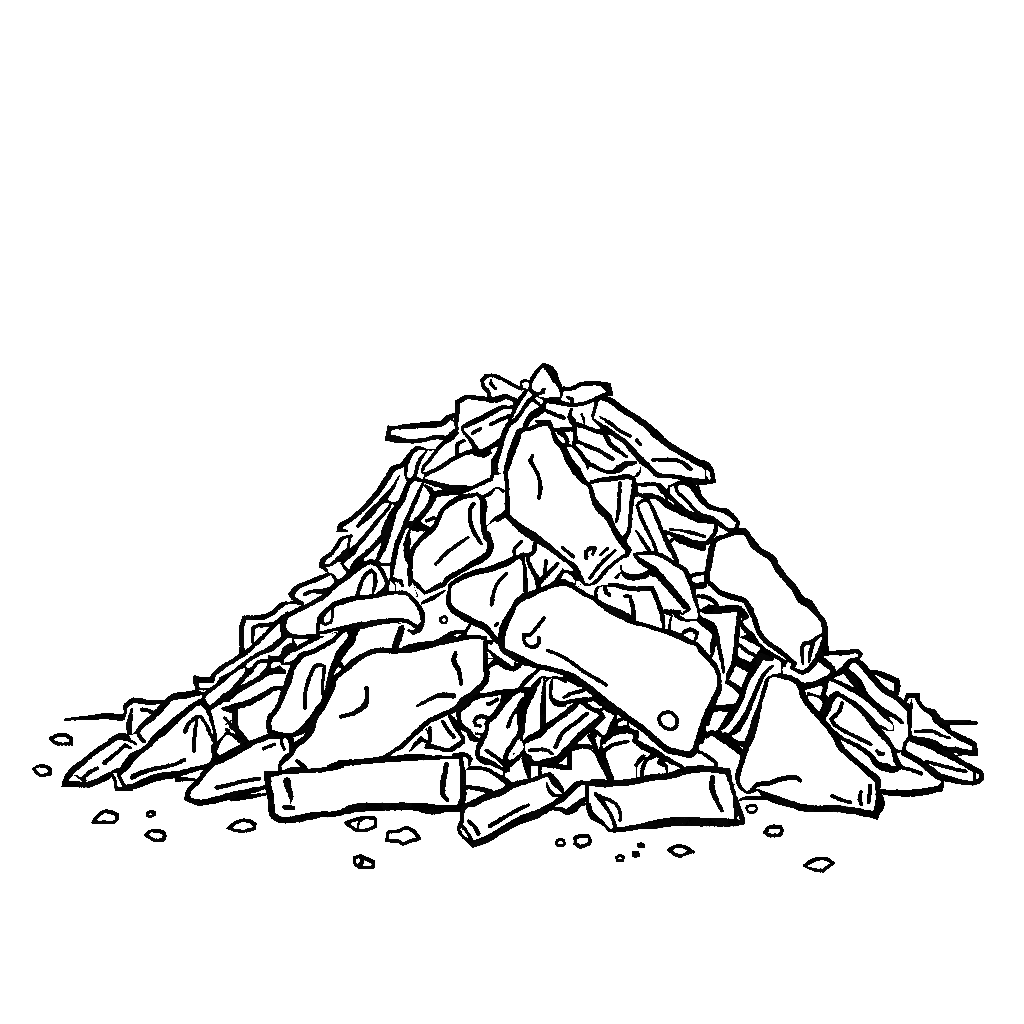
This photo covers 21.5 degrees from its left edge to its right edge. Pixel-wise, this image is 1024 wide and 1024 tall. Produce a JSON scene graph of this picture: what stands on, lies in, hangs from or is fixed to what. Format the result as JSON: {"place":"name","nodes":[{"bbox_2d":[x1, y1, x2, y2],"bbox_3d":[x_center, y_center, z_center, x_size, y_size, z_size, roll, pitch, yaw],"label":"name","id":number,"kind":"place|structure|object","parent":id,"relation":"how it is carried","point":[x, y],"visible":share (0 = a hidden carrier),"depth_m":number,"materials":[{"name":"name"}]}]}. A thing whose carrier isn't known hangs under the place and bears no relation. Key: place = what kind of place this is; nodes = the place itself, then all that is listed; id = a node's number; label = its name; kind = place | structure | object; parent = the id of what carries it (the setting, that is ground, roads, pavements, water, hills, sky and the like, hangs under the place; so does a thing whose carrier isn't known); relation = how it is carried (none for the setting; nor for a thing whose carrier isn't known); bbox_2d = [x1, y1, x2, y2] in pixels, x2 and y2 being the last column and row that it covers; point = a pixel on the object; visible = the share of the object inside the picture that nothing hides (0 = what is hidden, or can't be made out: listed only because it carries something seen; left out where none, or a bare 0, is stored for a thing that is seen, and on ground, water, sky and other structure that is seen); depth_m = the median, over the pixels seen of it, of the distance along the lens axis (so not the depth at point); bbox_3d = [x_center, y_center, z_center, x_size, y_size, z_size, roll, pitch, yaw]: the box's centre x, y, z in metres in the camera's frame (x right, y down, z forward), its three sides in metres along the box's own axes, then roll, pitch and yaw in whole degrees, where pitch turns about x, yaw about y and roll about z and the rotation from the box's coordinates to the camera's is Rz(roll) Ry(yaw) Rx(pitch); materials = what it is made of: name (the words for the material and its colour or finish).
{"place":"outdoors","nodes":[
{"label":"outdoors","id":0,"kind":"place"},
{"bbox_2d":[0,454,1023,1023],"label":"ground","id":1,"kind":"structure","parent":0,"point":[124,580],"depth_m":10.26,"materials":[{"name":"white"}]},
{"bbox_2d":[61,732,138,787],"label":"broken plank","id":2,"kind":"object","parent":1,"relation":"on","point":[99,764],"visible":0.9,"depth_m":11.73,"materials":[{"name":"white"}]},
{"bbox_2d":[116,697,217,789],"bbox_3d":[-1.471,0.987,11.610,0.444,0.396,0.320,0,3,0],"label":"rubble slab","id":3,"kind":"object","parent":1,"relation":"on","point":[183,742],"depth_m":11.52,"materials":[{"name":"white"}]},
{"bbox_2d":[129,690,203,748],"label":"broken plank","id":4,"kind":"object","parent":3,"relation":"on","point":[167,710],"visible":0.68,"depth_m":11.80,"materials":[{"name":"white"}]},
{"bbox_2d":[123,697,163,733],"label":"rubble chunk","id":5,"kind":"object","parent":4,"relation":"on","point":[137,711],"visible":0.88,"depth_m":11.94,"materials":[{"name":"white"}]},
{"bbox_2d":[192,611,288,690],"bbox_3d":[-1.176,0.604,11.764,0.468,0.352,0.208,0,3,9],"label":"broken plank","id":6,"kind":"object","parent":4,"relation":"on","point":[271,638],"visible":0.99,"depth_m":11.72,"materials":[{"name":"white"}]},
{"bbox_2d":[238,601,299,652],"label":"rubble chunk","id":7,"kind":"object","parent":6,"relation":"on","point":[252,629],"visible":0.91,"depth_m":11.81,"materials":[{"name":"white"}]},
{"bbox_2d":[280,558,390,638],"bbox_3d":[-0.745,0.370,11.666,0.515,0.345,0.314,0,3,11],"label":"broken plank","id":8,"kind":"object","parent":6,"relation":"on","point":[369,576],"visible":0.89,"depth_m":11.61,"materials":[{"name":"white"}]},
{"bbox_2d":[288,573,337,604],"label":"broken plank","id":9,"kind":"object","parent":8,"relation":"on","point":[307,591],"visible":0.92,"depth_m":11.74,"materials":[{"name":"white"}]},
{"bbox_2d":[337,504,393,569],"bbox_3d":[-0.633,0.116,11.771,0.255,0.313,0.199,-1,3,-12],"label":"splinter","id":10,"kind":"object","parent":8,"relation":"on","point":[370,544],"visible":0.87,"depth_m":11.73,"materials":[{"name":"white"}]},
{"bbox_2d":[347,503,391,553],"bbox_3d":[-0.622,0.066,11.801,0.197,0.235,0.170,0,3,0],"label":"splinter","id":11,"kind":"object","parent":10,"relation":"on","point":[358,537],"visible":1,"depth_m":11.76,"materials":[{"name":"white"}]},
{"bbox_2d":[336,457,408,532],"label":"broken plank","id":12,"kind":"object","parent":11,"relation":"on","point":[391,486],"visible":1,"depth_m":11.81,"materials":[{"name":"white"}]},
{"bbox_2d":[374,476,424,578],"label":"broken plank","id":13,"kind":"object","parent":8,"relation":"on","point":[395,525],"visible":1,"depth_m":11.64,"materials":[{"name":"white"}]},
{"bbox_2d":[408,484,435,527],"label":"splinter","id":14,"kind":"object","parent":13,"relation":"on","point":[425,503],"visible":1,"depth_m":11.64,"materials":[{"name":"white"}]},
{"bbox_2d":[218,732,246,754],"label":"rubble chunk","id":15,"kind":"object","parent":3,"relation":"on","point":[228,740],"visible":0.66,"depth_m":11.49,"materials":[{"name":"white"}]},
{"bbox_2d":[221,685,281,740],"bbox_3d":[-1.116,0.863,11.576,0.340,0.248,0.259,1,3,21],"label":"rubble chunk","id":16,"kind":"object","parent":15,"relation":"on","point":[248,718],"visible":0.81,"depth_m":11.53,"materials":[{"name":"white"}]},
{"bbox_2d":[202,665,248,709],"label":"broken plank","id":17,"kind":"object","parent":16,"relation":"on","point":[221,691],"visible":0.96,"depth_m":11.66,"materials":[{"name":"white"}]},
{"bbox_2d":[214,668,286,709],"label":"broken plank","id":18,"kind":"object","parent":16,"relation":"on","point":[271,679],"visible":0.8,"depth_m":11.61,"materials":[{"name":"white"}]},
{"bbox_2d":[184,731,295,805],"bbox_3d":[-1.118,1.063,11.320,0.476,0.310,0.258,0,3,8],"label":"broken plank","id":19,"kind":"object","parent":1,"relation":"on","point":[237,771],"visible":0.94,"depth_m":11.22,"materials":[{"name":"white"}]},
{"bbox_2d":[266,629,356,737],"bbox_3d":[-0.849,0.717,11.482,0.383,0.461,0.429,0,3,0],"label":"broken plank","id":20,"kind":"object","parent":19,"relation":"on","point":[306,684],"visible":0.93,"depth_m":11.41,"materials":[{"name":"white"}]},
{"bbox_2d":[264,753,466,823],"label":"timber beam","id":21,"kind":"structure","parent":1,"relation":"on","point":[428,784],"depth_m":10.76,"materials":[{"name":"white"}]},
{"bbox_2d":[278,635,489,769],"bbox_3d":[-0.530,0.788,11.324,0.879,0.573,0.602,0,3,0],"label":"rubble slab","id":22,"kind":"object","parent":21,"relation":"on","point":[380,701],"depth_m":11.16,"materials":[{"name":"white"}]},
{"bbox_2d":[339,623,404,667],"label":"rubble chunk","id":23,"kind":"object","parent":22,"relation":"on","point":[389,635],"visible":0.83,"depth_m":11.41,"materials":[{"name":"white"}]},
{"bbox_2d":[316,590,425,634],"bbox_3d":[-0.572,0.424,11.478,0.570,0.195,0.248,1,3,27],"label":"short log","id":24,"kind":"object","parent":23,"relation":"on","point":[361,611],"visible":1,"depth_m":11.41,"materials":[{"name":"white"}]},
{"bbox_2d":[389,527,417,596],"bbox_3d":[-0.475,0.205,11.595,0.116,0.297,0.314,0,3,-7],"label":"splinter","id":25,"kind":"object","parent":24,"relation":"on","point":[399,580],"visible":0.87,"depth_m":11.55,"materials":[{"name":"white"}]},
{"bbox_2d":[399,587,471,647],"bbox_3d":[-0.315,0.445,11.469,0.353,0.274,0.276,1,3,13],"label":"rubble chunk","id":26,"kind":"object","parent":22,"relation":"on","point":[442,621],"visible":0.77,"depth_m":11.38,"materials":[{"name":"white"}]},
{"bbox_2d":[407,492,493,594],"bbox_3d":[-0.260,0.128,11.573,0.370,0.431,0.413,0,3,0],"label":"boulder","id":27,"kind":"object","parent":26,"relation":"on","point":[454,540],"visible":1,"depth_m":11.46,"materials":[{"name":"white"}]},
{"bbox_2d":[418,474,504,526],"bbox_3d":[-0.222,-0.054,11.719,0.407,0.270,0.258,0,3,0],"label":"rubble chunk","id":28,"kind":"object","parent":27,"relation":"on","point":[443,497],"visible":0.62,"depth_m":11.65,"materials":[{"name":"white"}]},
{"bbox_2d":[423,447,496,492],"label":"rubble chunk","id":29,"kind":"object","parent":28,"relation":"on","point":[466,471],"visible":0.9,"depth_m":11.65,"materials":[{"name":"white"}]},
{"bbox_2d":[421,430,471,473],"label":"broken plank","id":30,"kind":"object","parent":29,"relation":"on","point":[451,445],"visible":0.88,"depth_m":11.78,"materials":[{"name":"white"}]},
{"bbox_2d":[384,412,455,443],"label":"broken plank","id":31,"kind":"object","parent":30,"relation":"on","point":[417,432],"visible":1,"depth_m":11.93,"materials":[{"name":"white"}]},
{"bbox_2d":[454,394,516,436],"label":"rubble chunk","id":32,"kind":"object","parent":30,"relation":"on","point":[468,407],"visible":0.81,"depth_m":11.82,"materials":[{"name":"white"}]},
{"bbox_2d":[479,373,522,398],"bbox_3d":[-0.047,-0.545,11.866,0.266,0.132,0.136,2,3,41],"label":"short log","id":33,"kind":"object","parent":32,"relation":"on","point":[492,384],"visible":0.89,"depth_m":11.84,"materials":[{"name":"white"}]},
{"bbox_2d":[461,404,511,457],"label":"rubble chunk","id":34,"kind":"object","parent":29,"relation":"on","point":[481,433],"visible":0.98,"depth_m":11.66,"materials":[{"name":"white"}]},
{"bbox_2d":[423,714,474,751],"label":"rubble chunk","id":35,"kind":"object","parent":22,"relation":"on","point":[445,734],"visible":0.98,"depth_m":11.08,"materials":[{"name":"white"}]},
{"bbox_2d":[384,825,421,845],"bbox_3d":[-0.415,1.234,10.303,0.143,0.067,0.120,0,3,0],"label":"pebble","id":36,"kind":"object","parent":1,"relation":"on","point":[405,835],"visible":1,"depth_m":10.29,"materials":[{"name":"white"}]},
{"bbox_2d":[466,790,483,801],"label":"rubble chunk","id":37,"kind":"object","parent":1,"relation":"on","point":[471,794],"visible":0.32,"depth_m":10.97,"materials":[{"name":"white"}]},
{"bbox_2d":[466,766,510,792],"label":"rubble chunk","id":38,"kind":"object","parent":37,"relation":"on","point":[483,779],"visible":0.71,"depth_m":10.96,"materials":[{"name":"white"}]},
{"bbox_2d":[475,688,529,772],"bbox_3d":[-0.039,0.889,11.092,0.223,0.325,0.312,0,3,0],"label":"short log","id":39,"kind":"object","parent":38,"relation":"on","point":[503,733],"visible":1,"depth_m":11.03,"materials":[{"name":"white"}]},
{"bbox_2d":[456,690,509,742],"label":"rubble chunk","id":40,"kind":"object","parent":39,"relation":"on","point":[476,712],"visible":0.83,"depth_m":11.13,"materials":[{"name":"white"}]},
{"bbox_2d":[480,661,539,692],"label":"rubble chunk","id":41,"kind":"object","parent":40,"relation":"on","point":[503,678],"visible":0.75,"depth_m":11.20,"materials":[{"name":"white"}]},
{"bbox_2d":[487,639,521,670],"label":"splinter","id":42,"kind":"object","parent":41,"relation":"on","point":[496,654],"visible":0.83,"depth_m":11.19,"materials":[{"name":"white"}]},
{"bbox_2d":[446,555,527,643],"bbox_3d":[-0.105,0.360,11.378,0.346,0.362,0.385,0,3,0],"label":"boulder","id":43,"kind":"object","parent":42,"relation":"on","point":[483,598],"visible":0.85,"depth_m":11.30,"materials":[{"name":"white"}]},
{"bbox_2d":[475,513,537,568],"bbox_3d":[-0.022,0.127,11.527,0.273,0.248,0.255,0,3,0],"label":"rubble chunk","id":44,"kind":"object","parent":43,"relation":"on","point":[509,540],"visible":0.77,"depth_m":11.44,"materials":[{"name":"white"}]},
{"bbox_2d":[483,486,504,526],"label":"rubble chunk","id":45,"kind":"object","parent":44,"relation":"on","point":[495,497],"visible":0.65,"depth_m":11.57,"materials":[{"name":"white"}]},
{"bbox_2d":[497,580,721,758],"bbox_3d":[0.407,0.641,11.326,0.935,0.714,0.608,0,3,0],"label":"rubble slab","id":46,"kind":"object","parent":41,"relation":"on","point":[660,688],"depth_m":11.18,"materials":[{"name":"white"}]},
{"bbox_2d":[525,544,563,587],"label":"rubble chunk","id":47,"kind":"object","parent":46,"relation":"on","point":[544,565],"visible":0.72,"depth_m":11.42,"materials":[{"name":"white"}]},
{"bbox_2d":[503,421,631,585],"bbox_3d":[0.235,-0.048,11.595,0.547,0.690,0.637,0,3,0],"label":"rubble slab","id":48,"kind":"object","parent":46,"relation":"on","point":[554,506],"depth_m":11.43,"materials":[{"name":"white"}]},
{"bbox_2d":[491,389,545,474],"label":"broken plank","id":49,"kind":"object","parent":48,"relation":"on","point":[528,407],"visible":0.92,"depth_m":11.61,"materials":[{"name":"white"}]},
{"bbox_2d":[589,474,637,540],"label":"rubble chunk","id":50,"kind":"object","parent":48,"relation":"on","point":[615,495],"visible":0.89,"depth_m":11.60,"materials":[{"name":"white"}]},
{"bbox_2d":[565,444,641,480],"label":"rubble chunk","id":51,"kind":"object","parent":50,"relation":"on","point":[592,473],"visible":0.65,"depth_m":11.66,"materials":[{"name":"white"}]},
{"bbox_2d":[572,422,636,473],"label":"rubble chunk","id":52,"kind":"object","parent":50,"relation":"on","point":[599,450],"visible":0.97,"depth_m":11.67,"materials":[{"name":"white"}]},
{"bbox_2d":[593,582,665,628],"bbox_3d":[0.497,0.409,11.462,0.313,0.229,0.279,0,3,0],"label":"rubble chunk","id":53,"kind":"object","parent":46,"relation":"on","point":[641,603],"visible":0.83,"depth_m":11.39,"materials":[{"name":"white"}]},
{"bbox_2d":[664,609,715,656],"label":"rubble chunk","id":54,"kind":"object","parent":46,"relation":"on","point":[699,632],"visible":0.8,"depth_m":11.46,"materials":[{"name":"white"}]},
{"bbox_2d":[576,572,681,609],"bbox_3d":[0.504,0.344,11.566,0.533,0.181,0.211,0,3,-11],"label":"rubble chunk","id":55,"kind":"object","parent":54,"relation":"on","point":[667,600],"visible":0.56,"depth_m":11.52,"materials":[{"name":"white"}]},
{"bbox_2d":[614,552,655,580],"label":"splinter","id":56,"kind":"object","parent":55,"relation":"on","point":[632,568],"visible":0.91,"depth_m":11.50,"materials":[{"name":"white"}]},
{"bbox_2d":[627,497,653,552],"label":"rubble chunk","id":57,"kind":"object","parent":56,"relation":"on","point":[638,540],"visible":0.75,"depth_m":11.61,"materials":[{"name":"white"}]},
{"bbox_2d":[632,550,699,619],"bbox_3d":[0.654,0.306,11.525,0.289,0.291,0.258,0,3,0],"label":"splinter","id":58,"kind":"object","parent":55,"relation":"on","point":[673,578],"visible":1,"depth_m":11.47,"materials":[{"name":"white"}]},
{"bbox_2d":[635,498,679,562],"bbox_3d":[0.626,0.087,11.614,0.240,0.291,0.169,2,3,43],"label":"splinter","id":59,"kind":"object","parent":58,"relation":"on","point":[649,519],"visible":0.99,"depth_m":11.59,"materials":[{"name":"white"}]},
{"bbox_2d":[669,537,707,577],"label":"rubble chunk","id":60,"kind":"object","parent":58,"relation":"on","point":[692,558],"visible":0.84,"depth_m":11.64,"materials":[{"name":"white"}]},
{"bbox_2d":[646,495,718,546],"bbox_3d":[0.747,0.037,11.762,0.380,0.226,0.224,-1,3,-22],"label":"rubble chunk","id":61,"kind":"object","parent":60,"relation":"on","point":[685,525],"visible":1,"depth_m":11.71,"materials":[{"name":"white"}]},
{"bbox_2d":[457,772,564,847],"bbox_3d":[-0.005,1.122,10.298,0.407,0.285,0.254,0,3,0],"label":"short log","id":62,"kind":"object","parent":1,"relation":"on","point":[486,818],"visible":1,"depth_m":10.20,"materials":[{"name":"white"}]},
{"bbox_2d":[551,780,585,815],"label":"rubble chunk","id":63,"kind":"object","parent":1,"relation":"on","point":[571,801],"visible":0.8,"depth_m":10.88,"materials":[{"name":"white"}]},
{"bbox_2d":[538,744,607,789],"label":"rubble chunk","id":64,"kind":"object","parent":1,"relation":"on","point":[584,762],"visible":0.72,"depth_m":11.02,"materials":[{"name":"white"}]},
{"bbox_2d":[522,698,605,765],"bbox_3d":[0.196,0.896,11.092,0.383,0.258,0.230,-1,3,-24],"label":"short log","id":65,"kind":"object","parent":64,"relation":"on","point":[561,735],"visible":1,"depth_m":11.02,"materials":[{"name":"white"}]},
{"bbox_2d":[519,676,545,740],"bbox_3d":[0.084,0.810,11.150,0.116,0.264,0.235,0,3,0],"label":"splinter","id":66,"kind":"object","parent":65,"relation":"on","point":[535,715],"visible":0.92,"depth_m":11.11,"materials":[{"name":"white"}]},
{"bbox_2d":[545,676,567,722],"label":"splinter","id":67,"kind":"object","parent":65,"relation":"on","point":[554,708],"visible":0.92,"depth_m":11.15,"materials":[{"name":"white"}]},
{"bbox_2d":[551,676,594,704],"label":"rubble chunk","id":68,"kind":"object","parent":67,"relation":"on","point":[566,690],"visible":0.82,"depth_m":11.20,"materials":[{"name":"white"}]},
{"bbox_2d":[599,727,647,779],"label":"rubble chunk","id":69,"kind":"object","parent":64,"relation":"on","point":[622,755],"visible":0.91,"depth_m":11.06,"materials":[{"name":"white"}]},
{"bbox_2d":[584,765,744,832],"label":"timber beam","id":70,"kind":"structure","parent":1,"relation":"on","point":[700,795],"depth_m":10.57,"materials":[{"name":"white"}]},
{"bbox_2d":[699,729,741,784],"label":"rubble chunk","id":71,"kind":"object","parent":1,"relation":"on","point":[721,750],"visible":0.62,"depth_m":11.21,"materials":[{"name":"white"}]},
{"bbox_2d":[706,704,733,732],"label":"splinter","id":72,"kind":"object","parent":71,"relation":"on","point":[718,715],"visible":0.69,"depth_m":11.30,"materials":[{"name":"white"}]},
{"bbox_2d":[715,683,738,706],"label":"rubble chunk","id":73,"kind":"object","parent":72,"relation":"on","point":[729,696],"visible":0.56,"depth_m":11.40,"materials":[{"name":"white"}]},
{"bbox_2d":[697,594,747,682],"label":"broken plank","id":74,"kind":"object","parent":73,"relation":"on","point":[723,623],"visible":0.99,"depth_m":11.48,"materials":[{"name":"white"}]},
{"bbox_2d":[717,653,782,746],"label":"broken plank","id":75,"kind":"object","parent":72,"relation":"on","point":[734,726],"visible":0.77,"depth_m":11.34,"materials":[{"name":"white"}]},
{"bbox_2d":[724,660,750,692],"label":"rubble chunk","id":76,"kind":"object","parent":75,"relation":"on","point":[738,675],"visible":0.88,"depth_m":11.44,"materials":[{"name":"white"}]},
{"bbox_2d":[737,628,771,666],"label":"broken plank","id":77,"kind":"object","parent":76,"relation":"on","point":[750,650],"visible":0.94,"depth_m":11.55,"materials":[{"name":"white"}]},
{"bbox_2d":[735,674,884,819],"bbox_3d":[1.198,0.942,11.012,0.614,0.586,0.485,0,3,0],"label":"rubble slab","id":78,"kind":"object","parent":1,"relation":"on","point":[796,754],"depth_m":10.86,"materials":[{"name":"white"}]},
{"bbox_2d":[869,749,944,796],"bbox_3d":[1.675,1.108,11.589,0.494,0.198,0.232,-2,3,-38],"label":"rubble slab","id":79,"kind":"object","parent":1,"relation":"on","point":[911,779],"depth_m":11.52,"materials":[{"name":"white"}]},
{"bbox_2d":[821,690,903,772],"bbox_3d":[1.462,0.921,11.412,0.378,0.339,0.330,0,3,0],"label":"broken plank","id":80,"kind":"object","parent":79,"relation":"on","point":[853,723],"visible":0.92,"depth_m":11.35,"materials":[{"name":"white"}]},
{"bbox_2d":[840,657,908,749],"bbox_3d":[1.619,0.838,11.858,0.294,0.399,0.384,1,3,22],"label":"broken plank","id":81,"kind":"object","parent":79,"relation":"on","point":[861,676],"visible":0.81,"depth_m":11.81,"materials":[{"name":"white"}]},
{"bbox_2d":[820,678,894,731],"bbox_3d":[1.477,0.832,11.720,0.391,0.238,0.185,-1,3,-18],"label":"splinter","id":82,"kind":"object","parent":81,"relation":"on","point":[875,710],"visible":0.81,"depth_m":11.70,"materials":[{"name":"white"}]},
{"bbox_2d":[807,693,825,712],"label":"rubble chunk","id":83,"kind":"object","parent":82,"relation":"on","point":[817,701],"visible":0.61,"depth_m":11.55,"materials":[{"name":"white"}]},
{"bbox_2d":[805,684,823,695],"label":"rubble chunk","id":84,"kind":"object","parent":83,"relation":"on","point":[817,690],"visible":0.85,"depth_m":11.60,"materials":[{"name":"white"}]},
{"bbox_2d":[782,659,834,686],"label":"rubble chunk","id":85,"kind":"object","parent":84,"relation":"on","point":[822,672],"visible":0.77,"depth_m":11.63,"materials":[{"name":"white"}]},
{"bbox_2d":[695,586,785,659],"bbox_3d":[1.004,0.502,11.672,0.444,0.388,0.266,0,3,0],"label":"broken plank","id":86,"kind":"object","parent":85,"relation":"on","point":[747,627],"visible":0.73,"depth_m":11.60,"materials":[{"name":"white"}]},
{"bbox_2d":[704,528,829,674],"bbox_3d":[1.097,0.378,11.786,0.560,0.615,0.627,0,3,0],"label":"rubble slab","id":87,"kind":"object","parent":85,"relation":"on","point":[745,568],"visible":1,"depth_m":11.66,"materials":[{"name":"white"}]},
{"bbox_2d":[674,481,739,531],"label":"broken plank","id":88,"kind":"object","parent":87,"relation":"on","point":[701,506],"visible":1,"depth_m":11.83,"materials":[{"name":"white"}]},
{"bbox_2d":[901,738,983,785],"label":"broken plank","id":89,"kind":"object","parent":79,"relation":"on","point":[936,762],"visible":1,"depth_m":11.53,"materials":[{"name":"white"}]},
{"bbox_2d":[903,692,978,756],"bbox_3d":[1.845,0.929,11.817,0.442,0.281,0.260,-1,3,-26],"label":"rubble chunk","id":90,"kind":"object","parent":89,"relation":"on","point":[927,724],"visible":0.95,"depth_m":11.76,"materials":[{"name":"white"}]},
{"bbox_2d":[0,0,1023,416],"label":"sky","id":91,"kind":"structure","parent":0,"point":[205,204],"materials":[{"name":"white"}]},
{"bbox_2d":[640,754,667,775],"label":"rubble chunk","id":92,"kind":"object","parent":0,"point":[652,764],"visible":0.64,"depth_m":11.08,"materials":[{"name":"white"}]},
{"bbox_2d":[632,730,718,767],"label":"broken plank","id":93,"kind":"object","parent":92,"relation":"on","point":[644,742],"visible":0.67,"depth_m":11.11,"materials":[{"name":"white"}]},
{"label":"splinter","id":94,"kind":"object","parent":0,"visible":0},
{"bbox_2d":[636,466,680,490],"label":"rubble chunk","id":95,"kind":"object","parent":94,"relation":"on","point":[646,476],"visible":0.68,"depth_m":11.82,"materials":[{"name":"white"}]},
{"bbox_2d":[591,395,715,484],"bbox_3d":[0.606,-0.317,11.873,0.575,0.399,0.295,0,3,-10],"label":"broken plank","id":96,"kind":"object","parent":95,"relation":"on","point":[653,451],"visible":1,"depth_m":11.79,"materials":[{"name":"white"}]},
{"bbox_2d":[534,401,600,431],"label":"rubble chunk","id":97,"kind":"object","parent":96,"relation":"on","point":[561,418],"visible":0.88,"depth_m":11.72,"materials":[{"name":"white"}]},
{"bbox_2d":[529,363,563,401],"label":"rubble chunk","id":98,"kind":"object","parent":97,"relation":"on","point":[546,384],"visible":1,"depth_m":11.64,"materials":[{"name":"white"}]},
{"bbox_2d":[554,380,613,406],"bbox_3d":[0.299,-0.519,11.834,0.324,0.115,0.128,-2,3,-31],"label":"splinter","id":99,"kind":"object","parent":97,"relation":"on","point":[582,393],"visible":0.92,"depth_m":11.80,"materials":[{"name":"white"}]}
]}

